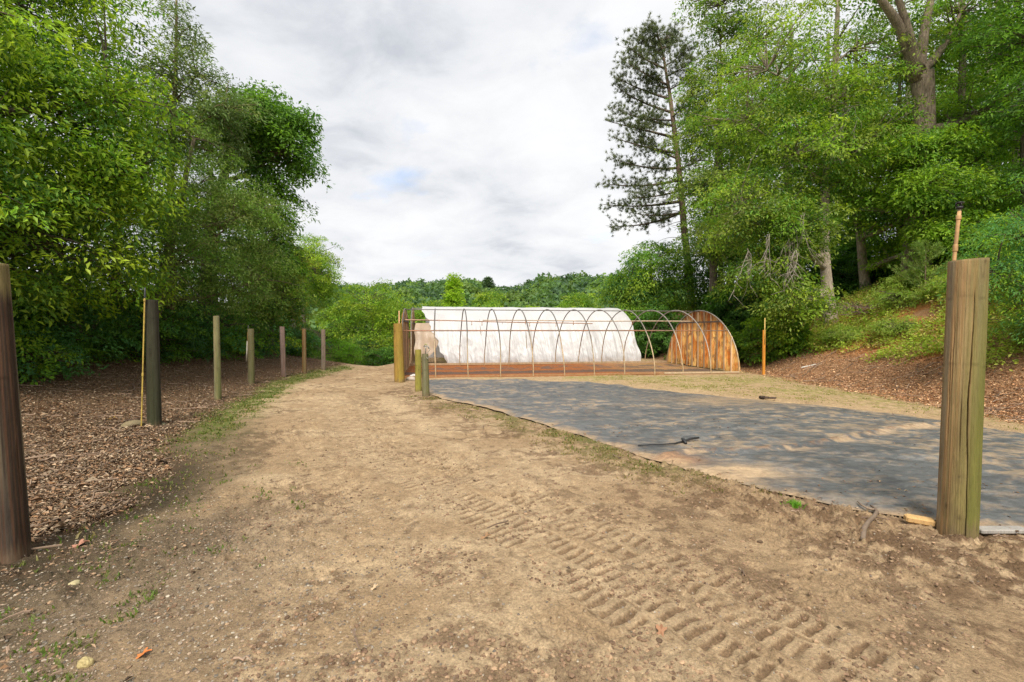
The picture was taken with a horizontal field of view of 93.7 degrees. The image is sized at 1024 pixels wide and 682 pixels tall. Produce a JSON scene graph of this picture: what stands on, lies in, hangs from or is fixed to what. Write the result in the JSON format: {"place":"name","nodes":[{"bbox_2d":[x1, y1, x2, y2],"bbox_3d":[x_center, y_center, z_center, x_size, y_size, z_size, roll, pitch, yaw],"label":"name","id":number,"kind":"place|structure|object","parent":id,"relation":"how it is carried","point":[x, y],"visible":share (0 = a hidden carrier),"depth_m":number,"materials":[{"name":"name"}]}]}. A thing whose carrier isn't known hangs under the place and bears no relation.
{"place":"outdoors","nodes":[
{"label":"outdoors","id":0,"kind":"place"},
{"bbox_2d":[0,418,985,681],"bbox_3d":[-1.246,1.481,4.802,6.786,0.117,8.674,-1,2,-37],"label":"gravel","id":1,"kind":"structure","parent":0,"point":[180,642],"depth_m":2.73,"materials":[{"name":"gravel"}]},
{"bbox_2d":[0,407,1018,675],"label":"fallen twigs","id":2,"kind":"object","parent":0,"point":[352,629],"depth_m":2.64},
{"bbox_2d":[0,0,1022,302],"label":"sky","id":3,"kind":"structure","parent":0,"point":[469,138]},
{"bbox_2d":[0,284,1023,681],"bbox_3d":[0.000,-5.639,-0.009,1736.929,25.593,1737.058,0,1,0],"label":"ground","id":4,"kind":"structure","parent":0,"point":[336,394],"depth_m":3.43,"materials":[{"name":"soil"}]},
{"bbox_2d":[0,263,31,564],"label":"wooden post","id":5,"kind":"object","parent":4,"relation":"on","point":[15,538],"visible":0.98,"depth_m":3.32,"materials":[{"name":"brown wood"}]},
{"bbox_2d":[14,319,108,384],"bbox_3d":[-11.502,0.340,10.469,4.019,1.730,3.029,0,1,0],"label":"bush","id":6,"kind":"object","parent":4,"relation":"on","point":[33,357],"visible":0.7,"depth_m":10.59,"materials":[{"name":"green plant"}]},
{"bbox_2d":[0,0,125,222],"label":"broadleaf tree","id":7,"kind":"object","parent":4,"relation":"on","point":[60,7],"visible":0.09,"depth_m":13.43,"materials":[{"name":"green plant"}]},
{"bbox_2d":[6,117,123,328],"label":"dense tree","id":8,"kind":"object","parent":4,"relation":"on","point":[89,281],"visible":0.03,"depth_m":14.96,"materials":[{"name":"green plant"}]},
{"bbox_2d":[12,293,145,363],"bbox_3d":[-11.964,-0.201,12.894,3.696,2.233,3.860,1,1,30],"label":"bush","id":9,"kind":"object","parent":4,"relation":"on","point":[90,334],"visible":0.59,"depth_m":12.66,"materials":[{"name":"green plant"}]},
{"bbox_2d":[76,656,94,668],"bbox_3d":[-2.012,1.521,2.266,0.071,0.058,0.055,0,1,-11],"label":"rock","id":10,"kind":"object","parent":4,"relation":"on","point":[85,662],"visible":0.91,"depth_m":2.25,"materials":[{"name":"stone"}]},
{"bbox_2d":[0,0,204,335],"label":"broadleaf tree","id":11,"kind":"object","parent":4,"relation":"on","point":[49,201],"visible":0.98,"depth_m":10.45,"materials":[{"name":"green plant"}]},
{"bbox_2d":[20,397,220,541],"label":"leaf litter","id":12,"kind":"object","parent":4,"relation":"on","point":[37,498],"visible":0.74,"depth_m":5.47,"materials":[{"name":"brown plant"}]},
{"bbox_2d":[26,133,226,330],"bbox_3d":[-14.533,-3.607,18.032,6.729,8.603,6.807,-1,2,-38],"label":"dense tree","id":13,"kind":"object","parent":4,"relation":"on","point":[179,304],"visible":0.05,"depth_m":17.68,"materials":[{"name":"green plant"}]},
{"bbox_2d":[121,420,144,427],"bbox_3d":[-6.209,1.378,7.874,0.270,0.158,0.335,0,1,15],"label":"rock","id":14,"kind":"object","parent":4,"relation":"on","point":[131,422],"visible":0.6,"depth_m":7.80,"materials":[{"name":"stone"}]},
{"bbox_2d":[72,306,212,365],"bbox_3d":[-11.702,-0.066,15.195,3.860,2.233,3.696,0,1,5],"label":"bush","id":15,"kind":"object","parent":4,"relation":"on","point":[166,332],"visible":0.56,"depth_m":15.32,"materials":[{"name":"green plant"}]},
{"bbox_2d":[141,288,145,425],"bbox_3d":[-5.933,0.289,7.722,0.119,2.288,0.033,0,1,0],"label":"yellow pipe","id":16,"kind":"object","parent":4,"relation":"on","point":[144,299],"visible":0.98,"depth_m":7.71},
{"bbox_2d":[145,299,161,426],"bbox_3d":[-5.854,0.489,7.846,0.203,2.327,0.216,0,1,0],"label":"wooden post","id":17,"kind":"object","parent":4,"relation":"on","point":[153,398],"visible":0.99,"depth_m":7.77,"materials":[{"name":"brown wood"}]},
{"bbox_2d":[0,461,308,681],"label":"verge grass","id":18,"kind":"structure","parent":4,"relation":"on","point":[68,676],"depth_m":2.69,"materials":[{"name":"green plant"}]},
{"bbox_2d":[16,291,326,369],"bbox_3d":[-15.379,0.090,17.011,9.909,4.522,26.663,0,1,0],"label":"ground cover","id":19,"kind":"object","parent":4,"relation":"on","point":[164,357],"visible":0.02,"depth_m":15.58,"materials":[{"name":"green plant"}]},
{"bbox_2d":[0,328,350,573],"bbox_3d":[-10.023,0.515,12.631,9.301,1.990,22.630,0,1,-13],"label":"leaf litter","id":20,"kind":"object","parent":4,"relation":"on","point":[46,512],"visible":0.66,"depth_m":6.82,"materials":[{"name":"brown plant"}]},
{"bbox_2d":[77,0,274,345],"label":"scrub pine","id":21,"kind":"object","parent":4,"relation":"on","point":[179,50],"visible":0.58,"depth_m":16.41,"materials":[{"name":"green plant"}]},
{"bbox_2d":[19,321,345,549],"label":"fallen twigs","id":22,"kind":"object","parent":4,"relation":"on","point":[66,465],"visible":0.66,"depth_m":6.74,"materials":[{"name":"wood"}]},
{"bbox_2d":[36,365,355,560],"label":"verge grass","id":23,"kind":"structure","parent":4,"relation":"on","point":[233,417],"depth_m":7.91,"materials":[{"name":"green plant"}]},
{"bbox_2d":[131,181,280,328],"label":"dense tree","id":24,"kind":"object","parent":4,"relation":"on","point":[216,272],"visible":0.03,"depth_m":23.84,"materials":[{"name":"green plant"}]},
{"bbox_2d":[103,79,314,348],"bbox_3d":[-9.621,-3.664,15.892,4.833,8.940,6.889,1,1,23],"label":"fine leaved tree","id":25,"kind":"object","parent":4,"relation":"on","point":[199,242],"visible":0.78,"depth_m":15.45,"materials":[{"name":"green plant"}]},
{"bbox_2d":[160,303,273,361],"bbox_3d":[-11.344,-0.150,17.898,4.250,2.568,4.439,0,1,-19],"label":"bush","id":26,"kind":"object","parent":4,"relation":"on","point":[207,325],"visible":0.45,"depth_m":17.72,"materials":[{"name":"green plant"}]},
{"bbox_2d":[213,316,221,399],"bbox_3d":[-6.742,0.513,10.983,0.141,2.181,0.150,0,1,0],"label":"wooden post","id":27,"kind":"object","parent":4,"relation":"on","point":[217,361],"visible":0.98,"depth_m":10.93,"materials":[{"name":"brown wood"}]},
{"bbox_2d":[160,77,332,320],"bbox_3d":[-11.135,-5.428,20.109,7.688,10.333,5.216,0,1,16],"label":"oak tree","id":28,"kind":"object","parent":4,"relation":"on","point":[273,143],"visible":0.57,"depth_m":19.54,"materials":[{"name":"green plant"}]},
{"bbox_2d":[247,329,254,384],"bbox_3d":[-7.449,0.571,13.697,0.177,1.850,0.169,0,1,0],"label":"wooden post","id":29,"kind":"object","parent":4,"relation":"on","point":[251,361],"visible":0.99,"depth_m":13.63,"materials":[{"name":"brown wood"}]},
{"bbox_2d":[220,318,301,358],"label":"bush","id":30,"kind":"object","parent":4,"relation":"on","point":[262,349],"visible":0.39,"depth_m":20.32,"materials":[{"name":"green plant"}]},
{"bbox_2d":[198,233,324,351],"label":"broadleaf tree","id":31,"kind":"object","parent":4,"relation":"on","point":[293,314],"visible":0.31,"depth_m":22.33,"materials":[{"name":"green plant"}]},
{"bbox_2d":[279,326,285,376],"bbox_3d":[-7.487,0.479,15.690,0.196,1.912,0.164,0,1,0],"label":"wooden post","id":32,"kind":"object","parent":4,"relation":"on","point":[282,352],"visible":0.96,"depth_m":15.62,"materials":[{"name":"brown wood"}]},
{"bbox_2d":[260,319,332,358],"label":"bush","id":33,"kind":"object","parent":4,"relation":"on","point":[311,337],"visible":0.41,"depth_m":24.09,"materials":[{"name":"green plant"}]},
{"bbox_2d":[302,329,306,373],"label":"wooden post","id":34,"kind":"object","parent":4,"relation":"on","point":[304,366],"visible":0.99,"depth_m":17.10,"materials":[{"name":"brown wood"}]},
{"bbox_2d":[285,233,347,324],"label":"broad green tree","id":35,"kind":"object","parent":4,"relation":"on","point":[324,280],"visible":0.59,"depth_m":35.23,"materials":[{"name":"green plant"}]},
{"bbox_2d":[321,329,325,369],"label":"wooden post","id":36,"kind":"object","parent":4,"relation":"on","point":[323,355],"visible":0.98,"depth_m":18.63,"materials":[{"name":"brown wood"}]},
{"bbox_2d":[313,337,364,363],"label":"bush","id":37,"kind":"object","parent":4,"relation":"on","point":[349,354],"visible":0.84,"depth_m":24.71,"materials":[{"name":"green plant"}]},
{"bbox_2d":[316,291,376,329],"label":"leafy tree","id":38,"kind":"object","parent":4,"relation":"on","point":[334,305],"visible":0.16,"depth_m":76.56,"materials":[{"name":"green plant"}]},
{"bbox_2d":[326,338,380,365],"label":"bush","id":39,"kind":"object","parent":4,"relation":"on","point":[360,344],"visible":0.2,"depth_m":29.12,"materials":[{"name":"green plant"}]},
{"bbox_2d":[311,278,417,361],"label":"broad green tree","id":40,"kind":"object","parent":4,"relation":"on","point":[381,315],"visible":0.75,"depth_m":35.20,"materials":[{"name":"green plant"}]},
{"bbox_2d":[355,344,409,365],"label":"bush","id":41,"kind":"object","parent":4,"relation":"on","point":[387,356],"visible":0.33,"depth_m":26.41,"materials":[{"name":"green plant"}]},
{"bbox_2d":[369,298,414,338],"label":"leafy tree","id":42,"kind":"object","parent":4,"relation":"on","point":[385,330],"visible":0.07,"depth_m":70.65,"materials":[{"name":"green plant"}]},
{"bbox_2d":[393,323,404,382],"bbox_3d":[-3.523,0.487,14.984,0.341,2.080,0.298,0,1,0],"label":"wooden post","id":43,"kind":"object","parent":4,"relation":"on","point":[399,375],"visible":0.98,"depth_m":14.87,"materials":[{"name":"brown wood"}]},
{"bbox_2d":[415,349,421,391],"bbox_3d":[-2.470,0.897,12.669,0.173,1.354,0.174,0,1,0],"label":"wooden post","id":44,"kind":"object","parent":4,"relation":"on","point":[418,378],"visible":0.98,"depth_m":12.60,"materials":[{"name":"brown wood"}]},
{"bbox_2d":[422,354,429,396],"bbox_3d":[-2.081,0.946,11.592,0.184,1.283,0.176,0,1,0],"label":"wooden post","id":45,"kind":"object","parent":4,"relation":"on","point":[425,377],"visible":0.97,"depth_m":11.52,"materials":[{"name":"brown wood"}]},
{"bbox_2d":[409,296,447,329],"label":"leafy tree","id":46,"kind":"object","parent":4,"relation":"on","point":[421,314],"visible":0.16,"depth_m":71.77,"materials":[{"name":"green plant"}]},
{"bbox_2d":[439,272,466,306],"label":"conical tree","id":47,"kind":"object","parent":4,"relation":"on","point":[454,284],"visible":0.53,"depth_m":59.38,"materials":[{"name":"green plant"}]},
{"bbox_2d":[250,270,686,335],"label":"woodland","id":48,"kind":"object","parent":4,"relation":"on","point":[542,290],"visible":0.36,"depth_m":159.01,"materials":[{"name":"green plant"}]},
{"bbox_2d":[481,276,495,287],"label":"pine","id":49,"kind":"object","parent":4,"relation":"on","point":[488,282],"visible":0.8,"depth_m":223.09,"materials":[{"name":"green plant"}]},
{"bbox_2d":[469,288,508,306],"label":"leafy tree","id":50,"kind":"object","parent":4,"relation":"on","point":[481,298],"visible":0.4,"depth_m":82.52,"materials":[{"name":"green plant"}]},
{"bbox_2d":[0,384,1017,681],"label":"leaf crumbs","id":51,"kind":"object","parent":4,"relation":"on","point":[382,546],"visible":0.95,"depth_m":3.09,"materials":[{"name":"brown plant"}]},
{"bbox_2d":[0,402,1023,681],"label":"soil clods","id":52,"kind":"object","parent":4,"relation":"on","point":[516,660],"visible":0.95,"depth_m":2.78,"materials":[{"name":"soil"}]},
{"bbox_2d":[410,306,640,362],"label":"covered hoop house","id":53,"kind":"structure","parent":4,"relation":"on","point":[447,343],"depth_m":23.57,"materials":[{"name":"white plastic"}]},
{"bbox_2d":[398,308,739,377],"bbox_3d":[1.951,-0.023,19.838,12.530,2.573,5.780,0,1,-9],"label":"hoop house frame","id":54,"kind":"object","parent":4,"relation":"on","point":[702,338],"visible":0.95,"depth_m":19.66,"materials":[{"name":"brown wood"}]},
{"bbox_2d":[554,288,600,307],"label":"leafy tree","id":55,"kind":"object","parent":4,"relation":"on","point":[574,299],"visible":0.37,"depth_m":84.52,"materials":[{"name":"green plant"}]},
{"bbox_2d":[405,395,781,495],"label":"verge grass","id":56,"kind":"structure","parent":4,"relation":"on","point":[556,434],"depth_m":6.38,"materials":[{"name":"green plant"}]},
{"bbox_2d":[595,11,708,309],"bbox_3d":[10.266,-12.398,33.801,9.053,21.145,5.515,0,1,0],"label":"pine tree","id":57,"kind":"object","parent":4,"relation":"on","point":[668,41],"visible":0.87,"depth_m":33.53,"materials":[{"name":"green plant"}]},
{"bbox_2d":[590,240,717,324],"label":"bright tree","id":58,"kind":"object","parent":4,"relation":"on","point":[623,282],"visible":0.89,"depth_m":30.67,"materials":[{"name":"green plant"}]},
{"bbox_2d":[629,305,683,357],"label":"bush","id":59,"kind":"object","parent":4,"relation":"on","point":[641,337],"visible":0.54,"depth_m":27.66,"materials":[{"name":"green plant"}]},
{"bbox_2d":[656,624,666,636],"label":"fallen leaf","id":60,"kind":"object","parent":4,"relation":"on","point":[661,629],"visible":1,"depth_m":2.56,"materials":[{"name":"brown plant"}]},
{"bbox_2d":[663,313,730,359],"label":"bush","id":61,"kind":"object","parent":4,"relation":"on","point":[667,341],"visible":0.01,"depth_m":24.97,"materials":[{"name":"green plant"}]},
{"bbox_2d":[668,129,768,310],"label":"forest tree","id":62,"kind":"object","parent":4,"relation":"on","point":[706,271],"visible":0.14,"depth_m":30.08,"materials":[{"name":"green plant"}]},
{"bbox_2d":[672,95,779,315],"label":"forest tree","id":63,"kind":"object","parent":4,"relation":"on","point":[679,229],"visible":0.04,"depth_m":32.86,"materials":[{"name":"green plant"}]},
{"bbox_2d":[429,379,1023,526],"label":"ground cloth","id":64,"kind":"object","parent":4,"relation":"on","point":[800,449],"visible":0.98,"depth_m":6.79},
{"bbox_2d":[638,437,698,445],"bbox_3d":[2.206,1.373,6.533,1.124,0.070,0.194,-1,1,-28],"label":"black hose","id":65,"kind":"object","parent":64,"relation":"on","point":[684,440],"visible":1,"depth_m":6.54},
{"bbox_2d":[436,380,1018,525],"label":"leaf crumbs","id":66,"kind":"object","parent":64,"relation":"on","point":[786,489],"visible":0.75,"depth_m":5.08,"materials":[{"name":"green plant"}]},
{"bbox_2d":[979,526,1023,533],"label":"grey board","id":67,"kind":"object","parent":64,"relation":"on","point":[997,529],"visible":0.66,"depth_m":3.76,"materials":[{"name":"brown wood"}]},
{"bbox_2d":[699,278,769,336],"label":"bush","id":68,"kind":"object","parent":4,"relation":"on","point":[722,313],"visible":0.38,"depth_m":25.05,"materials":[{"name":"green plant"}]},
{"bbox_2d":[654,0,818,302],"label":"broadleaf tree","id":69,"kind":"object","parent":4,"relation":"on","point":[717,29],"visible":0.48,"depth_m":26.46,"materials":[{"name":"green plant"}]},
{"bbox_2d":[725,325,754,362],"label":"bush","id":70,"kind":"object","parent":4,"relation":"on","point":[734,334],"visible":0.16,"depth_m":21.77,"materials":[{"name":"green plant"}]},
{"bbox_2d":[762,318,765,374],"bbox_3d":[9.108,0.298,17.346,0.085,2.249,0.104,0,1,0],"label":"orange stake","id":71,"kind":"object","parent":4,"relation":"on","point":[763,348],"visible":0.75,"depth_m":17.33,"materials":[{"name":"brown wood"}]},
{"bbox_2d":[735,307,822,365],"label":"bush","id":72,"kind":"object","parent":4,"relation":"on","point":[785,347],"visible":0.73,"depth_m":19.83,"materials":[{"name":"green plant"}]},
{"bbox_2d":[706,22,867,281],"bbox_3d":[15.604,-9.074,27.205,8.975,18.506,8.604,0,1,0],"label":"forest tree","id":73,"kind":"object","parent":4,"relation":"on","point":[792,157],"visible":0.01,"depth_m":26.69,"materials":[{"name":"green plant"}]},
{"bbox_2d":[780,498,808,508],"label":"weed tuft","id":74,"kind":"object","parent":4,"relation":"on","point":[794,503],"visible":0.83,"depth_m":4.32,"materials":[{"name":"green plant"}]},
{"bbox_2d":[740,252,851,317],"bbox_3d":[13.917,-2.682,23.888,4.948,3.605,4.410,0,1,8],"label":"bush","id":75,"kind":"object","parent":4,"relation":"on","point":[837,282],"visible":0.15,"depth_m":22.75,"materials":[{"name":"green plant"}]},
{"bbox_2d":[698,279,894,341],"bbox_3d":[18.852,-2.144,19.930,15.004,5.134,24.658,0,1,0],"label":"ground cover","id":76,"kind":"object","parent":4,"relation":"on","point":[848,292],"visible":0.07,"depth_m":21.68,"materials":[{"name":"green plant"}]},
{"bbox_2d":[596,374,1023,429],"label":"thin grass","id":77,"kind":"structure","parent":4,"relation":"on","point":[833,393],"depth_m":13.60,"materials":[{"name":"green plant"}]},
{"bbox_2d":[677,0,971,339],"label":"broadleaf tree","id":78,"kind":"object","parent":4,"relation":"on","point":[789,233],"visible":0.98,"depth_m":18.36,"materials":[{"name":"green plant"}]},
{"bbox_2d":[767,35,895,268],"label":"forest tree","id":79,"kind":"object","parent":4,"relation":"on","point":[844,241],"visible":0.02,"depth_m":28.53,"materials":[{"name":"green plant"}]},
{"bbox_2d":[816,323,869,344],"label":"bush","id":80,"kind":"object","parent":4,"relation":"on","point":[835,333],"visible":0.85,"depth_m":17.94,"materials":[{"name":"green plant"}]},
{"bbox_2d":[797,32,905,266],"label":"forest tree","id":81,"kind":"object","parent":4,"relation":"on","point":[854,144],"depth_m":33.14,"materials":[{"name":"green plant"}]},
{"bbox_2d":[827,297,884,315],"bbox_3d":[14.076,-1.365,19.293,2.807,0.813,3.908,1,2,38],"label":"brush pile","id":82,"kind":"object","parent":4,"relation":"on","point":[858,307],"visible":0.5,"depth_m":18.82,"materials":[{"name":"green plant"}]},
{"bbox_2d":[815,235,901,295],"bbox_3d":[16.928,-3.457,23.268,4.410,3.605,4.948,1,2,41],"label":"bush","id":83,"kind":"object","parent":4,"relation":"on","point":[850,274],"visible":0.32,"depth_m":22.62,"materials":[{"name":"green plant"}]},
{"bbox_2d":[854,501,889,539],"bbox_3d":[2.923,1.478,3.944,0.260,0.051,0.865,1,2,43],"label":"forked stick","id":84,"kind":"object","parent":4,"relation":"on","point":[865,525],"visible":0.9,"depth_m":3.97,"materials":[{"name":"brown wood"}]},
{"bbox_2d":[740,292,1023,424],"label":"leaf litter","id":85,"kind":"object","parent":4,"relation":"on","point":[932,389],"visible":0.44,"depth_m":13.16,"materials":[{"name":"brown plant"}]},
{"bbox_2d":[740,300,1023,419],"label":"fallen twigs","id":86,"kind":"object","parent":4,"relation":"on","point":[917,371],"visible":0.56,"depth_m":13.41,"materials":[{"name":"wood"}]},
{"bbox_2d":[862,314,929,337],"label":"bush","id":87,"kind":"object","parent":4,"relation":"on","point":[876,326],"visible":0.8,"depth_m":16.04,"materials":[{"name":"green plant"}]},
{"bbox_2d":[863,283,935,314],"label":"bush","id":88,"kind":"object","parent":4,"relation":"on","point":[893,295],"visible":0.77,"depth_m":17.28,"materials":[{"name":"green plant"}]},
{"bbox_2d":[790,71,1021,291],"bbox_3d":[15.591,-6.919,19.428,7.307,10.329,7.332,0,1,0],"label":"broadleaf tree","id":89,"kind":"object","parent":4,"relation":"on","point":[910,194],"visible":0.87,"depth_m":17.89,"materials":[{"name":"green plant"}]},
{"bbox_2d":[794,279,1023,370],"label":"bank weeds","id":90,"kind":"object","parent":4,"relation":"on","point":[918,337],"visible":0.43,"depth_m":15.49,"materials":[{"name":"green plant"}]},
{"bbox_2d":[800,0,1023,284],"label":"forked tree","id":91,"kind":"object","parent":4,"relation":"on","point":[900,21],"visible":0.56,"depth_m":18.99,"materials":[{"name":"green plant"}]},
{"bbox_2d":[877,262,946,290],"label":"bush","id":92,"kind":"object","parent":4,"relation":"on","point":[898,280],"visible":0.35,"depth_m":17.90,"materials":[{"name":"green plant"}]},
{"bbox_2d":[903,514,935,525],"bbox_3d":[3.358,1.475,3.955,0.200,0.055,0.075,5,9,20],"label":"wood offcut","id":93,"kind":"object","parent":4,"relation":"on","point":[918,519],"visible":1,"depth_m":3.93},
{"bbox_2d":[838,12,1002,276],"bbox_3d":[22.095,-9.508,26.556,7.380,17.338,7.453,0,1,0],"label":"forest tree","id":94,"kind":"object","parent":4,"relation":"on","point":[908,118],"visible":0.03,"depth_m":26.19,"materials":[{"name":"green plant"}]},
{"bbox_2d":[849,60,995,281],"bbox_3d":[18.727,-7.593,21.406,7.059,11.301,4.919,0,1,0],"label":"broadleaf tree","id":95,"kind":"object","parent":4,"relation":"on","point":[888,274],"visible":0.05,"depth_m":20.82,"materials":[{"name":"green plant"}]},
{"bbox_2d":[888,239,965,289],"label":"pine sapling","id":96,"kind":"object","parent":4,"relation":"on","point":[919,247],"visible":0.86,"depth_m":16.87,"materials":[{"name":"green plant"}]},
{"bbox_2d":[918,274,989,297],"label":"bush","id":97,"kind":"object","parent":4,"relation":"on","point":[937,288],"visible":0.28,"depth_m":15.98,"materials":[{"name":"green plant"}]},
{"bbox_2d":[936,257,989,538],"bbox_3d":[3.560,0.560,3.794,0.292,2.408,0.258,0,1,0],"label":"wooden post","id":98,"kind":"object","parent":4,"relation":"on","point":[961,424],"visible":1,"depth_m":3.70,"materials":[{"name":"brown wood"}]},
{"bbox_2d":[952,201,963,260],"bbox_3d":[3.642,0.211,3.942,0.068,2.694,0.068,-1,2,-45],"label":"sprinkler standpipe","id":99,"kind":"object","parent":98,"relation":"attached to","point":[956,236],"visible":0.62,"depth_m":3.91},
{"bbox_2d":[903,5,1022,200],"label":"forest tree","id":100,"kind":"object","parent":4,"relation":"on","point":[1010,91],"visible":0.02,"depth_m":27.00,"materials":[{"name":"green plant"}]},
{"bbox_2d":[905,0,1023,266],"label":"broadleaf tree","id":101,"kind":"object","parent":4,"relation":"on","point":[1014,143],"visible":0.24,"depth_m":19.34,"materials":[{"name":"green plant"}]},
{"bbox_2d":[926,170,1023,343],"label":"feathery tree","id":102,"kind":"object","parent":4,"relation":"on","point":[997,266],"visible":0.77,"depth_m":10.87,"materials":[{"name":"green plant"}]},
{"bbox_2d":[936,0,1022,192],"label":"forest tree","id":103,"kind":"object","parent":4,"relation":"on","point":[977,89],"depth_m":30.51,"materials":[{"name":"green plant"}]},
{"bbox_2d":[940,0,1023,226],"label":"broadleaf tree","id":104,"kind":"object","parent":4,"relation":"on","point":[1016,39],"visible":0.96,"depth_m":16.78,"materials":[{"name":"green plant"}]},
{"bbox_2d":[943,52,1022,222],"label":"forest tree","id":105,"kind":"object","parent":4,"relation":"on","point":[1002,168],"visible":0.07,"depth_m":23.84,"materials":[{"name":"green plant"}]},
{"bbox_2d":[987,311,1023,342],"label":"bush","id":106,"kind":"object","parent":4,"relation":"on","point":[1006,328],"visible":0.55,"depth_m":12.13,"materials":[{"name":"green plant"}]},
{"bbox_2d":[989,236,1023,294],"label":"bush","id":107,"kind":"object","parent":4,"relation":"on","point":[1012,266],"visible":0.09,"depth_m":13.21,"materials":[{"name":"green plant"}]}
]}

